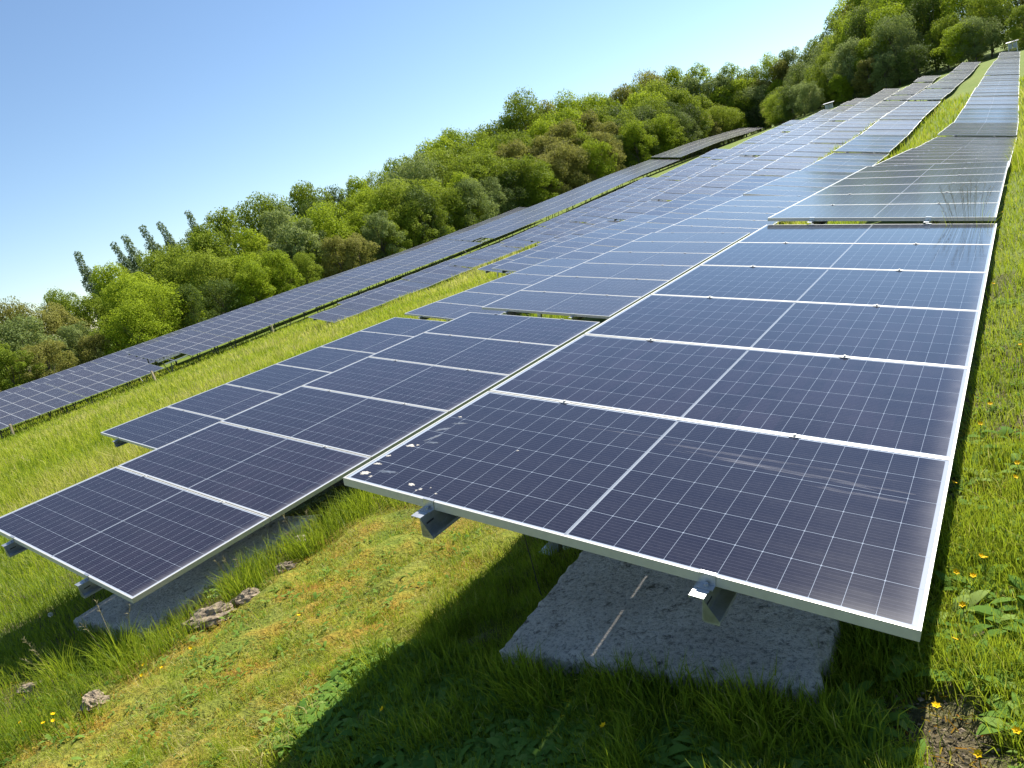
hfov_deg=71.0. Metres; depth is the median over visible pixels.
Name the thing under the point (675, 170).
solar table
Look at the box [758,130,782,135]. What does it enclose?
solar table
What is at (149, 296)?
broadleaf tree
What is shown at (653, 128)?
broadleaf tree
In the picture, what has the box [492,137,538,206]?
broadleaf tree
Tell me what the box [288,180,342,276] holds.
broadleaf tree
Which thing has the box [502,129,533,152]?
broadleaf tree
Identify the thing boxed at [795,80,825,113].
broadleaf tree
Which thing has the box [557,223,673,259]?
solar table
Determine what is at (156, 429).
solar table
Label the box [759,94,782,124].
broadleaf tree
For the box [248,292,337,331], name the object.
wide solar table
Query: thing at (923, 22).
broadleaf tree
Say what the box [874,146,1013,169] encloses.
solar table
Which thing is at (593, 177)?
broadleaf tree
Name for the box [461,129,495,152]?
broadleaf tree
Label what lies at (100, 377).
wide solar table
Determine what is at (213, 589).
bramble shoot
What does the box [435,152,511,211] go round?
broadleaf tree
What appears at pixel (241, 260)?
broadleaf tree
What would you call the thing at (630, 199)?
solar table
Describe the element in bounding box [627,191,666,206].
solar table
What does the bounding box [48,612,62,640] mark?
dandelion
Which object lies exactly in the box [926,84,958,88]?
solar table
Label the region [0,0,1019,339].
sky
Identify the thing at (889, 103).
solar table
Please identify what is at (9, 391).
wide solar table
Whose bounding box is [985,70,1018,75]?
solar table
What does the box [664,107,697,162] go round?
broadleaf tree
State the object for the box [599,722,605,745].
buttercup
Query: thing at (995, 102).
solar table
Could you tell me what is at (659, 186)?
solar table
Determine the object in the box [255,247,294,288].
broadleaf tree
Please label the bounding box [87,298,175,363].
broadleaf tree
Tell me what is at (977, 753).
buttercup
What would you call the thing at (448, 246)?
wide solar table
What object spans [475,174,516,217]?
broadleaf tree
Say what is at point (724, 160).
solar table
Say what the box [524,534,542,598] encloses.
cable
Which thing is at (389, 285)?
solar table
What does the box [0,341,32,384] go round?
broadleaf tree
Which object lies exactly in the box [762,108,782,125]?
broadleaf tree
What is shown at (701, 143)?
wide solar table
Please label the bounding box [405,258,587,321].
solar table
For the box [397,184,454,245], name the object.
broadleaf tree
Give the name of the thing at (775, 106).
broadleaf tree
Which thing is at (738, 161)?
solar table
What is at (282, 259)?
broadleaf tree
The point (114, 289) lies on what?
broadleaf tree
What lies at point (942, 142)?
solar table
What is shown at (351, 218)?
broadleaf tree
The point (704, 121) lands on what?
broadleaf tree
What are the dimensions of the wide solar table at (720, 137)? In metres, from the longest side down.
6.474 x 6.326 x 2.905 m
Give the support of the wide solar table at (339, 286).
on the ground at (968, 84)
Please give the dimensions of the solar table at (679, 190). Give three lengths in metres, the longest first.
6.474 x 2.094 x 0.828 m
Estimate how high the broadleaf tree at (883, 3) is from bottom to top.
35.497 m
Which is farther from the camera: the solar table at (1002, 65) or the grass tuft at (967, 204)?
the solar table at (1002, 65)
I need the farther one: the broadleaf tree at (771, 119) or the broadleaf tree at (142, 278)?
the broadleaf tree at (771, 119)
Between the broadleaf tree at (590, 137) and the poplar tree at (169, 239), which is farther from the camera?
the broadleaf tree at (590, 137)
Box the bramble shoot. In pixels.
[203,588,219,600]
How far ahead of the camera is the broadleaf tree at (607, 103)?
201.91 m
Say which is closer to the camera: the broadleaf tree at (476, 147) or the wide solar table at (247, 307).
the wide solar table at (247, 307)
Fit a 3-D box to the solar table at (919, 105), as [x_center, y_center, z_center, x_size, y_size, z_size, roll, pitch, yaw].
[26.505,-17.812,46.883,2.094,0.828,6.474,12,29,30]
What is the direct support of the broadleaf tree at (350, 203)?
on the ground at (968, 84)
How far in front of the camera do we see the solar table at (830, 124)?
66.00 m
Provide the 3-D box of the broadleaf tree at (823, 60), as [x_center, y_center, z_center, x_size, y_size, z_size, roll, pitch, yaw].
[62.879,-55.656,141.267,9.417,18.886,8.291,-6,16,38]
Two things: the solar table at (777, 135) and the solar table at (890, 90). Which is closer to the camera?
the solar table at (777, 135)
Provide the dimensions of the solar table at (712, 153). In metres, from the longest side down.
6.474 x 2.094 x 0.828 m
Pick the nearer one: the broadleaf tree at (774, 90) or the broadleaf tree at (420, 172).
the broadleaf tree at (420, 172)
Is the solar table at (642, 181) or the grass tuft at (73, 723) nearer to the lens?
the grass tuft at (73, 723)
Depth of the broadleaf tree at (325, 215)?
111.39 m
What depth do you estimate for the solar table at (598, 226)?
38.51 m
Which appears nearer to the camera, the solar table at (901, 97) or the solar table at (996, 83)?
the solar table at (996, 83)
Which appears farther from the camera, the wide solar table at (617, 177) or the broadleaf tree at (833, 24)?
the broadleaf tree at (833, 24)
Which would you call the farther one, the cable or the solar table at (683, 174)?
the solar table at (683, 174)
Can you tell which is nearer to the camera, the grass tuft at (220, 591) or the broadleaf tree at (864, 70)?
the grass tuft at (220, 591)
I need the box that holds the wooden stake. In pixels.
[9,424,15,436]
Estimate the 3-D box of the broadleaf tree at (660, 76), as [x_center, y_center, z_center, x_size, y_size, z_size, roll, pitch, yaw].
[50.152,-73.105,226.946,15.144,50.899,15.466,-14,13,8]
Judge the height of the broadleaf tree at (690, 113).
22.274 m
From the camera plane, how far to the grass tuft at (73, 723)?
3.64 m
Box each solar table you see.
[0,312,599,603]
[0,383,84,437]
[0,386,39,422]
[19,362,113,409]
[45,356,162,408]
[90,340,178,387]
[100,317,445,449]
[127,330,233,374]
[152,320,231,362]
[191,310,289,351]
[207,303,278,342]
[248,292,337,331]
[256,288,321,324]
[297,276,380,312]
[298,275,359,308]
[308,289,409,322]
[336,263,393,294]
[338,279,407,304]
[340,262,417,294]
[343,223,996,641]
[371,252,422,280]
[379,251,452,280]
[387,265,472,293]
[401,258,461,279]
[402,242,435,265]
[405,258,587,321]
[413,240,480,267]
[430,232,477,258]
[447,229,510,255]
[449,246,521,268]
[456,223,500,249]
[456,243,509,258]
[474,219,534,245]
[477,241,560,278]
[480,215,521,234]
[482,232,749,319]
[492,237,601,272]
[500,210,556,235]
[500,226,545,242]
[500,228,549,249]
[501,207,527,225]
[523,202,575,225]
[526,222,585,245]
[536,224,591,244]
[537,211,577,226]
[544,194,593,215]
[544,212,585,228]
[553,220,620,241]
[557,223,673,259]
[563,187,611,208]
[570,205,624,222]
[572,199,606,211]
[579,214,659,238]
[580,180,626,195]
[580,199,620,212]
[586,206,632,224]
[597,174,640,188]
[599,188,633,198]
[607,200,669,220]
[609,193,652,205]
[610,187,646,198]
[612,169,654,185]
[624,177,654,187]
[626,164,667,180]
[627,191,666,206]
[638,176,667,187]
[638,180,678,192]
[640,160,677,174]
[644,193,712,215]
[647,196,734,223]
[652,153,689,165]
[652,181,708,200]
[655,195,808,233]
[660,178,689,191]
[661,166,691,176]
[663,149,699,162]
[664,168,703,180]
[674,145,709,160]
[681,157,711,165]
[685,142,717,157]
[687,166,713,177]
[687,166,737,181]
[689,175,748,193]
[690,159,719,168]
[694,139,726,151]
[699,149,728,156]
[704,136,735,144]
[708,150,737,159]
[711,134,742,147]
[711,155,740,165]
[711,175,782,197]
[718,156,758,166]
[722,132,748,144]
[725,160,773,175]
[729,129,758,138]
[729,143,754,150]
[733,146,755,155]
[736,127,764,138]
[740,145,780,155]
[742,136,770,142]
[743,171,854,195]
[751,139,773,145]
[751,157,819,175]
[753,147,800,159]
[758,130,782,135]
[763,138,794,144]
[766,132,788,138]
[768,161,1008,223]
[771,125,791,129]
[778,130,810,137]
[779,138,816,146]
[781,120,801,124]
[781,125,801,131]
[784,143,843,156]
[794,120,812,124]
[795,123,823,129]
[798,129,831,137]
[800,153,888,171]
[804,114,823,119]
[809,117,832,122]
[810,131,862,143]
[815,121,843,128]
[816,109,832,113]
[820,111,844,116]
[828,113,858,120]
[830,120,875,130]
[831,106,852,110]
[834,135,907,153]
[841,101,861,105]
[843,107,870,112]
[849,112,888,120]
[852,98,866,105]
[853,101,880,106]
[860,120,921,134]
[863,97,887,100]
[863,107,896,112]
[871,93,894,96]
[873,101,905,106]
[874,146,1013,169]
[878,88,901,92]
[879,109,932,119]
[884,95,913,106]
[893,90,920,94]
[896,101,940,108]
[902,86,926,93]
[907,93,948,100]
[910,83,931,86]
[914,77,936,82]
[916,137,1015,147]
[918,88,954,100]
[920,75,941,82]
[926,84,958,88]
[934,80,963,88]
[937,123,1017,136]
[940,76,967,79]
[945,73,970,76]
[949,70,973,73]
[954,66,976,70]
[954,108,1018,122]
[958,64,978,73]
[961,62,979,63]
[964,96,1018,107]
[970,86,1018,96]
[978,80,1018,86]
[981,75,1018,80]
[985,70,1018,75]
[987,66,1019,75]
[990,63,1019,66]
[993,60,1019,63]
[997,58,1019,59]
[998,55,1019,57]
[999,52,1019,54]
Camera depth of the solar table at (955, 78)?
70.49 m
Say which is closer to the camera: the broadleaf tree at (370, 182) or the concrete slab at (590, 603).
the concrete slab at (590, 603)
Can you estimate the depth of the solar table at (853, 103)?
96.20 m
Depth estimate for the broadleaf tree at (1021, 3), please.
111.19 m
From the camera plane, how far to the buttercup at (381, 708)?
2.58 m
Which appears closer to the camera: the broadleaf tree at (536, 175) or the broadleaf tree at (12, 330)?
the broadleaf tree at (12, 330)
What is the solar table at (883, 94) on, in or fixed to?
on the ground at (968, 84)
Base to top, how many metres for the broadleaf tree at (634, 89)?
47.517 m
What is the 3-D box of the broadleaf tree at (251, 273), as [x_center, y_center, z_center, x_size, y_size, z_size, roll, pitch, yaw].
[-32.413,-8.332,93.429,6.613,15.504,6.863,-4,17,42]
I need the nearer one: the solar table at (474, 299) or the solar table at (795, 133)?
the solar table at (474, 299)
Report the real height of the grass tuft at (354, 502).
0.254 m
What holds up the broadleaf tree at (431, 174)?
on the ground at (968, 84)
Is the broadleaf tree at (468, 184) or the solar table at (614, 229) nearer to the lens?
the solar table at (614, 229)
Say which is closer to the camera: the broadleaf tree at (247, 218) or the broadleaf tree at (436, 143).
the broadleaf tree at (247, 218)
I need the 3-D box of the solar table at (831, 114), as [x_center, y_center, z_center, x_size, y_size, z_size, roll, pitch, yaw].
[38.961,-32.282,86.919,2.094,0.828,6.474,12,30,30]
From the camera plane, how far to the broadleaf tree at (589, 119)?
173.27 m
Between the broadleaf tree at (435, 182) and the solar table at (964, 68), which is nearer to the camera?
the solar table at (964, 68)
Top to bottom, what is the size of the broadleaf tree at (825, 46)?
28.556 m
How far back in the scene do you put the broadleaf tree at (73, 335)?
82.34 m
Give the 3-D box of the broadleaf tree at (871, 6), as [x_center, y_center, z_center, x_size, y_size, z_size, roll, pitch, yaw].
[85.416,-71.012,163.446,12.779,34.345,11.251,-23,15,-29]
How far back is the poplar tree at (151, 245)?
119.45 m
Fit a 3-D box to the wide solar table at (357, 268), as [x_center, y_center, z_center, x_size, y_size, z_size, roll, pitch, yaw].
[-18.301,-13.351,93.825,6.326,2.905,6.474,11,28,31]
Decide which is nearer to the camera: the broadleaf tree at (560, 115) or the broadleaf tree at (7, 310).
the broadleaf tree at (7, 310)
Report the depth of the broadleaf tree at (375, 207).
119.66 m
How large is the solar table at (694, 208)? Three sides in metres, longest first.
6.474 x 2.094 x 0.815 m
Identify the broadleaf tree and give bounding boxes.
[0,296,59,369]
[0,312,75,377]
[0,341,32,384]
[0,347,45,390]
[10,339,81,393]
[27,302,93,367]
[35,288,96,351]
[56,321,114,363]
[67,292,129,355]
[75,332,120,365]
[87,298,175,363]
[88,259,132,336]
[99,277,173,357]
[104,269,166,332]
[113,277,209,357]
[136,245,185,326]
[151,242,225,321]
[151,286,185,328]
[169,283,219,329]
[170,247,239,322]
[176,223,222,268]
[182,228,236,312]
[189,276,253,320]
[199,206,254,271]
[213,251,277,297]
[228,259,275,311]
[229,226,272,257]
[230,191,295,252]
[231,261,288,307]
[255,196,300,243]
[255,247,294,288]
[256,249,304,297]
[258,206,309,279]
[266,217,340,285]
[277,199,363,275]
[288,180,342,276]
[288,251,324,287]
[298,196,338,255]
[320,184,353,234]
[320,235,356,277]
[331,198,365,238]
[336,233,379,270]
[339,175,369,209]
[340,211,385,262]
[343,187,378,221]
[346,193,401,256]
[352,170,394,194]
[360,177,426,258]
[360,210,405,260]
[370,176,449,238]
[373,152,447,217]
[379,221,412,254]
[381,157,405,180]
[387,200,439,247]
[395,151,425,177]
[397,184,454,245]
[405,163,443,189]
[414,134,456,179]
[417,192,455,241]
[418,146,473,187]
[423,177,455,227]
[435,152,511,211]
[435,186,481,231]
[437,127,475,151]
[442,171,492,226]
[443,170,473,217]
[446,176,499,239]
[448,140,481,176]
[460,147,513,207]
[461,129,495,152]
[472,136,509,156]
[475,119,507,143]
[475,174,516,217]
[482,127,538,165]
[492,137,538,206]
[492,167,537,211]
[498,113,527,142]
[499,84,553,136]
[499,153,553,207]
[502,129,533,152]
[522,118,565,158]
[523,99,557,129]
[523,146,567,192]
[523,161,562,204]
[530,135,577,193]
[534,153,571,199]
[537,105,593,138]
[541,118,596,168]
[543,140,593,191]
[549,88,587,118]
[557,94,600,113]
[564,150,597,188]
[570,130,603,173]
[573,105,610,128]
[574,108,606,131]
[577,137,617,180]
[578,91,608,119]
[585,132,609,159]
[586,121,634,161]
[589,131,626,173]
[591,102,635,129]
[596,93,622,112]
[600,109,640,155]
[601,118,632,167]
[605,83,632,105]
[606,134,637,169]
[607,105,633,116]
[617,119,658,175]
[622,68,667,97]
[624,89,665,109]
[625,77,684,107]
[626,81,646,95]
[628,96,670,121]
[629,104,660,151]
[631,124,660,171]
[637,119,670,170]
[642,70,671,92]
[644,112,683,166]
[654,116,689,159]
[659,100,688,161]
[662,65,690,91]
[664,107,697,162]
[666,74,710,107]
[667,88,701,158]
[669,87,707,110]
[672,111,702,159]
[674,103,711,156]
[679,108,706,156]
[685,62,712,96]
[688,107,714,153]
[689,93,727,147]
[698,116,721,152]
[700,72,739,108]
[705,103,740,145]
[706,85,746,143]
[708,120,723,149]
[715,107,749,144]
[716,62,750,134]
[720,90,758,137]
[725,77,760,136]
[727,108,744,143]
[733,64,764,129]
[736,84,772,132]
[737,107,749,136]
[742,98,764,134]
[748,78,776,131]
[755,52,791,92]
[759,86,780,125]
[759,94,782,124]
[760,90,781,124]
[761,104,773,128]
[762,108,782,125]
[764,58,796,117]
[764,79,788,95]
[764,86,783,120]
[765,93,783,121]
[773,85,805,120]
[773,91,807,120]
[779,46,801,81]
[779,93,799,120]
[783,60,815,109]
[785,83,820,115]
[787,58,824,88]
[791,74,804,111]
[794,51,815,69]
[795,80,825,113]
[799,32,823,60]
[799,63,818,83]
[801,73,826,110]
[803,51,848,101]
[807,31,835,64]
[817,33,835,59]
[818,10,848,44]
[818,63,843,106]
[820,36,871,97]
[822,0,850,41]
[825,33,834,57]
[826,34,858,92]
[827,74,853,102]
[828,7,870,68]
[834,14,868,68]
[838,5,891,92]
[841,4,856,19]
[844,0,862,18]
[850,57,884,95]
[851,35,890,91]
[860,0,875,6]
[862,0,875,10]
[863,12,925,84]
[865,2,921,84]
[867,51,905,91]
[877,0,940,72]
[890,42,938,82]
[901,0,959,67]
[901,0,969,73]
[922,11,965,71]
[930,19,986,67]
[931,0,988,61]
[949,16,1004,62]
[959,0,1020,50]
[961,0,1017,58]
[979,0,1023,49]
[1003,5,1023,49]
[1010,0,1023,28]
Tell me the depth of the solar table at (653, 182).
75.82 m
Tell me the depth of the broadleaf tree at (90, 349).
76.96 m
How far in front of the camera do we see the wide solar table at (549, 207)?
111.48 m
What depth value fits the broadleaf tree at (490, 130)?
170.63 m
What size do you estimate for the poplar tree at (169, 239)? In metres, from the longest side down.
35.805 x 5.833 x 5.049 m
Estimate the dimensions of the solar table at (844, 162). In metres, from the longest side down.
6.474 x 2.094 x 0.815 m
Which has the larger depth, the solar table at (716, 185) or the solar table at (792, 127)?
the solar table at (792, 127)
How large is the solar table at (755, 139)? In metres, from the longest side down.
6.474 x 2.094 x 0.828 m
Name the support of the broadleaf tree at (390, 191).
on the ground at (968, 84)
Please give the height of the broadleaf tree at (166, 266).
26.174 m
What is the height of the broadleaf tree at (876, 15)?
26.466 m
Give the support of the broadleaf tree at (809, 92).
on the ground at (968, 84)
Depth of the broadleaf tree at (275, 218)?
114.67 m
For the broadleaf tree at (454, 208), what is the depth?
126.34 m
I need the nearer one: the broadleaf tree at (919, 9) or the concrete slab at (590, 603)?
the concrete slab at (590, 603)
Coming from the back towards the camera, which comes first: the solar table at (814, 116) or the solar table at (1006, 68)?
the solar table at (814, 116)
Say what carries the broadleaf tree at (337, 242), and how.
on the ground at (968, 84)
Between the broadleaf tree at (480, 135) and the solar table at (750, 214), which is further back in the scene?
the broadleaf tree at (480, 135)
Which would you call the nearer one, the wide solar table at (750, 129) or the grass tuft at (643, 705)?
the grass tuft at (643, 705)
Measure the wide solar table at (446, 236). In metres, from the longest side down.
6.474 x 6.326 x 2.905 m
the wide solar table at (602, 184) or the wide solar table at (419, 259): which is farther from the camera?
the wide solar table at (602, 184)
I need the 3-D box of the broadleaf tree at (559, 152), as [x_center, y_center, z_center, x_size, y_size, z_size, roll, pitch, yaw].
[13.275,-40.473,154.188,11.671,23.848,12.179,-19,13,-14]
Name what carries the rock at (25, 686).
on the ground at (968, 84)
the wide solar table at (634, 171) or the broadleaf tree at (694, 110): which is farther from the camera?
the broadleaf tree at (694, 110)
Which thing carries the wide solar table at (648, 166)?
on the ground at (968, 84)
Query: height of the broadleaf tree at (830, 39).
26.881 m
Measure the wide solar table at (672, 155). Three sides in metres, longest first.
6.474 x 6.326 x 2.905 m
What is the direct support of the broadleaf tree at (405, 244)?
on the ground at (968, 84)
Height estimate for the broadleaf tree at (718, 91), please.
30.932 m
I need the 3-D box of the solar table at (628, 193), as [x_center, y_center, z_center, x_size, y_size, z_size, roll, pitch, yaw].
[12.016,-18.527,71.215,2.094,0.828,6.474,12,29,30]
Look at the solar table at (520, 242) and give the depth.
55.42 m
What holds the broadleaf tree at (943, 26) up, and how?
on the ground at (968, 84)
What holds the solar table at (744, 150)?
on the ground at (968, 84)
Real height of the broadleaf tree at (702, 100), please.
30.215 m
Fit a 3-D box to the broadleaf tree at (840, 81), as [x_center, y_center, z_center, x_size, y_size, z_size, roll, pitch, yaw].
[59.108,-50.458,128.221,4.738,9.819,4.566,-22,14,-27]
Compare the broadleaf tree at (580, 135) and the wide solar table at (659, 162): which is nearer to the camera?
the wide solar table at (659, 162)
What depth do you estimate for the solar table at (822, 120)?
82.02 m
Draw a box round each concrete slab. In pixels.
[73,515,318,639]
[499,551,840,705]
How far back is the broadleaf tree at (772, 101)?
156.48 m
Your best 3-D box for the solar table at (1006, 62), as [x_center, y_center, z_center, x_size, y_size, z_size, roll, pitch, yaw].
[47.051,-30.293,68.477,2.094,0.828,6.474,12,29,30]
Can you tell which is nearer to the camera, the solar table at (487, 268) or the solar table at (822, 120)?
the solar table at (487, 268)
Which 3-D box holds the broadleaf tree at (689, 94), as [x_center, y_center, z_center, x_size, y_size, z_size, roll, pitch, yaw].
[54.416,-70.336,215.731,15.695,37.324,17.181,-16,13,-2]
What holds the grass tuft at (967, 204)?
on the ground at (968, 84)
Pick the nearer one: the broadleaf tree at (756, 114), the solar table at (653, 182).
the solar table at (653, 182)
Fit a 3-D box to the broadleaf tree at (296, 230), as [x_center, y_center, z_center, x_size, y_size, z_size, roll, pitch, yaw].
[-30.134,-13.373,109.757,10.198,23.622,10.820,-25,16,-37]
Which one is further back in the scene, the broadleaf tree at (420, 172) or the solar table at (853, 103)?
the broadleaf tree at (420, 172)
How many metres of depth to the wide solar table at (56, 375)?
65.09 m
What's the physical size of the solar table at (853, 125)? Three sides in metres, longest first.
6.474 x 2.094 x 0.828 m
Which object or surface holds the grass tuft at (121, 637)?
on the ground at (968, 84)
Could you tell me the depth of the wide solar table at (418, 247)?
104.20 m
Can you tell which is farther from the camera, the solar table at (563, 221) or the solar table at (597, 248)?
the solar table at (563, 221)
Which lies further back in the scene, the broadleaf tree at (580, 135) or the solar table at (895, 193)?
the broadleaf tree at (580, 135)
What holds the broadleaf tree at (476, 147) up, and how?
on the ground at (968, 84)
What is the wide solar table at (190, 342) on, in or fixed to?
on the ground at (968, 84)
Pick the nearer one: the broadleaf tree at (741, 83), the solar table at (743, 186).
the solar table at (743, 186)
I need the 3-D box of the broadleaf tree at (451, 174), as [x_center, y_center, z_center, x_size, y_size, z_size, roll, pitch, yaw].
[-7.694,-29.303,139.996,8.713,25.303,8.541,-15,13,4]
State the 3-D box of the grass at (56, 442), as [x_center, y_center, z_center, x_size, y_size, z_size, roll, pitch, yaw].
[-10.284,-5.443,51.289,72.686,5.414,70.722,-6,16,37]
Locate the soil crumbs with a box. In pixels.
[888,671,1016,767]
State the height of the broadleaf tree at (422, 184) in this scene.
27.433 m
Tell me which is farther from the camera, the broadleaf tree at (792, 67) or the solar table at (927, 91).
the broadleaf tree at (792, 67)
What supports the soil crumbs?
on the ground at (968, 84)
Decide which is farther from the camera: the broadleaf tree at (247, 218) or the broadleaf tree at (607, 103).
the broadleaf tree at (607, 103)
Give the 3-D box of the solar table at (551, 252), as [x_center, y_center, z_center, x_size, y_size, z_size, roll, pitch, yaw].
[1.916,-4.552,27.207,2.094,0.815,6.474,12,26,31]
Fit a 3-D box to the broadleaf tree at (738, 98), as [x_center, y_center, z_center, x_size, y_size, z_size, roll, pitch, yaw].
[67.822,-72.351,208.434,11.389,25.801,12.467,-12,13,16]
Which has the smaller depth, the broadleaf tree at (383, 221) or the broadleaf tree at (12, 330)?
the broadleaf tree at (12, 330)
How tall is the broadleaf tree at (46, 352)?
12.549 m
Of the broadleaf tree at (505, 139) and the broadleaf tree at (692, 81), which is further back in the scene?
the broadleaf tree at (692, 81)
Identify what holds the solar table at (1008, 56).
on the ground at (968, 84)
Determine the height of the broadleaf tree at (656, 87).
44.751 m
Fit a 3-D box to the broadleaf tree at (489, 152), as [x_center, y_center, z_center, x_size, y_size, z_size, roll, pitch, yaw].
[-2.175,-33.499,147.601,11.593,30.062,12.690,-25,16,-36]
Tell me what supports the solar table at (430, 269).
on the ground at (968, 84)
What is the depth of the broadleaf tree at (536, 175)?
140.57 m
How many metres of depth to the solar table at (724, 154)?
80.50 m
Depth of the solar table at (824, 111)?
103.27 m
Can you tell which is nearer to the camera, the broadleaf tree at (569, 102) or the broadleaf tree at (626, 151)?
the broadleaf tree at (626, 151)
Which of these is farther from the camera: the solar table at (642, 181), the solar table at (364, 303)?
the solar table at (642, 181)
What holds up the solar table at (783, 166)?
on the ground at (968, 84)
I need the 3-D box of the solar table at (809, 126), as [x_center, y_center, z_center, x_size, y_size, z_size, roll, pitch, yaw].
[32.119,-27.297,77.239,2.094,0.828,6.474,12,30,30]
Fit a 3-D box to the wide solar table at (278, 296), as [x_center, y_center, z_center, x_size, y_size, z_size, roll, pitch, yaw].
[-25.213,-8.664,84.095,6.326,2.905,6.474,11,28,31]
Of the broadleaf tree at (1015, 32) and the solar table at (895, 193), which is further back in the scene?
the broadleaf tree at (1015, 32)
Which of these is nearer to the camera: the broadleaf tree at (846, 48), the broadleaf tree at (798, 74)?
the broadleaf tree at (846, 48)
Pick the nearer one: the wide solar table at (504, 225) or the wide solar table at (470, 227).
the wide solar table at (504, 225)
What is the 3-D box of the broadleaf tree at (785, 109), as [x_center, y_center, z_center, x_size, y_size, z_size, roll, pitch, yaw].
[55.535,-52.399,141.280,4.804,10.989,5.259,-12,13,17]
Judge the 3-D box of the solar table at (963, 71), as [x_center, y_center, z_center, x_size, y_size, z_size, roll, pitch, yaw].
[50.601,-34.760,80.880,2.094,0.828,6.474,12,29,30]
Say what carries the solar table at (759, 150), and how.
on the ground at (968, 84)
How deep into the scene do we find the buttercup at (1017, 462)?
2.75 m
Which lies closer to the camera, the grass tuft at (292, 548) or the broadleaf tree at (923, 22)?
the grass tuft at (292, 548)
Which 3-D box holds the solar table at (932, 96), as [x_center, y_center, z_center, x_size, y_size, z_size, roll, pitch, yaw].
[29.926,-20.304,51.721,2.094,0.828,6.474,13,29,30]
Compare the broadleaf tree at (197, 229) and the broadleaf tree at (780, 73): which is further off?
the broadleaf tree at (780, 73)
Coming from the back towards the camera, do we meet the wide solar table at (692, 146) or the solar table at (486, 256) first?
the wide solar table at (692, 146)
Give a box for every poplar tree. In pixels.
[73,251,114,330]
[109,241,142,279]
[120,235,156,278]
[138,224,166,261]
[156,221,184,279]
[184,210,199,234]
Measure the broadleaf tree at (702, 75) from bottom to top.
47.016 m
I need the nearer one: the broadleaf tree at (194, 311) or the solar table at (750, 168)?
the solar table at (750, 168)
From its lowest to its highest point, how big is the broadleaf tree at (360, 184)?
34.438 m
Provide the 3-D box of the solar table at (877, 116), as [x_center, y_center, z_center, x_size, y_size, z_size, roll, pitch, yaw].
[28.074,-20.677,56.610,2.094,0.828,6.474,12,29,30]
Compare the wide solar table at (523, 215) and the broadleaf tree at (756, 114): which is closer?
the wide solar table at (523, 215)
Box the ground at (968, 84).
[0,36,1023,767]
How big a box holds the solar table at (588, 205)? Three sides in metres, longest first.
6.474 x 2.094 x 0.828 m
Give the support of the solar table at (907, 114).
on the ground at (968, 84)
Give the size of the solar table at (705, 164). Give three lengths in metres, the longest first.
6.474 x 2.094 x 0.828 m
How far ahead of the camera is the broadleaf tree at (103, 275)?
101.48 m
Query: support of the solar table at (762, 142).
on the ground at (968, 84)
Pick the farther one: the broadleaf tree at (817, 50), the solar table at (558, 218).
the broadleaf tree at (817, 50)
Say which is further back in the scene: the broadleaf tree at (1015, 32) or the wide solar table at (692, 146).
the wide solar table at (692, 146)
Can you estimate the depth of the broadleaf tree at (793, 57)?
204.35 m
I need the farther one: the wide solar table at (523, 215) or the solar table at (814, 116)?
the wide solar table at (523, 215)
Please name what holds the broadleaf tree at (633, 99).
on the ground at (968, 84)
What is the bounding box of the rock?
[181,601,234,631]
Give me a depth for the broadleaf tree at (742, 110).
205.50 m
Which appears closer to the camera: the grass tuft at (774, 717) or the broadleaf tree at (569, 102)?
the grass tuft at (774, 717)
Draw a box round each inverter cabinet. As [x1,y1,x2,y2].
[823,101,833,108]
[1006,39,1018,51]
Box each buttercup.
[379,706,390,740]
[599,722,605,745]
[932,701,951,759]
[953,568,959,593]
[959,600,967,626]
[973,749,982,767]
[978,421,982,447]
[979,553,985,580]
[1011,726,1021,742]
[1014,460,1023,492]
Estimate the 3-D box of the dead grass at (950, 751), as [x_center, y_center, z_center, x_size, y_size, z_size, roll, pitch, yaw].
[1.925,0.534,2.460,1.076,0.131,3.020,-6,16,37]
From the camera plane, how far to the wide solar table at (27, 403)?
52.97 m
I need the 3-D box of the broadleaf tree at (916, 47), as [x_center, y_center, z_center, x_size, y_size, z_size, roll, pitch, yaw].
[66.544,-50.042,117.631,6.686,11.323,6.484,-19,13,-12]
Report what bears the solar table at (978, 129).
on the ground at (968, 84)
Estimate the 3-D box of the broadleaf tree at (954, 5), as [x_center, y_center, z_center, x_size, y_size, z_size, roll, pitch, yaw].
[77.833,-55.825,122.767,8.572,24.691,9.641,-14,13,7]
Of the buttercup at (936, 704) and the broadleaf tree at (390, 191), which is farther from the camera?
the broadleaf tree at (390, 191)
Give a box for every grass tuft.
[15,634,89,687]
[35,695,106,741]
[66,600,146,672]
[202,546,263,602]
[271,510,328,559]
[333,489,370,518]
[467,638,558,714]
[602,644,708,741]
[696,647,819,751]
[916,178,1020,228]
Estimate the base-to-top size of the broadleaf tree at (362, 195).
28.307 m
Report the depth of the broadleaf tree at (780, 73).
202.97 m
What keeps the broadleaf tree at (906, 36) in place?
on the ground at (968, 84)
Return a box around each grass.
[0,200,670,618]
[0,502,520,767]
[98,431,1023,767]
[770,75,1023,767]
[866,391,1023,767]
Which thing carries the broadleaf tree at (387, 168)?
on the ground at (968, 84)
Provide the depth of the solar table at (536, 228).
64.08 m

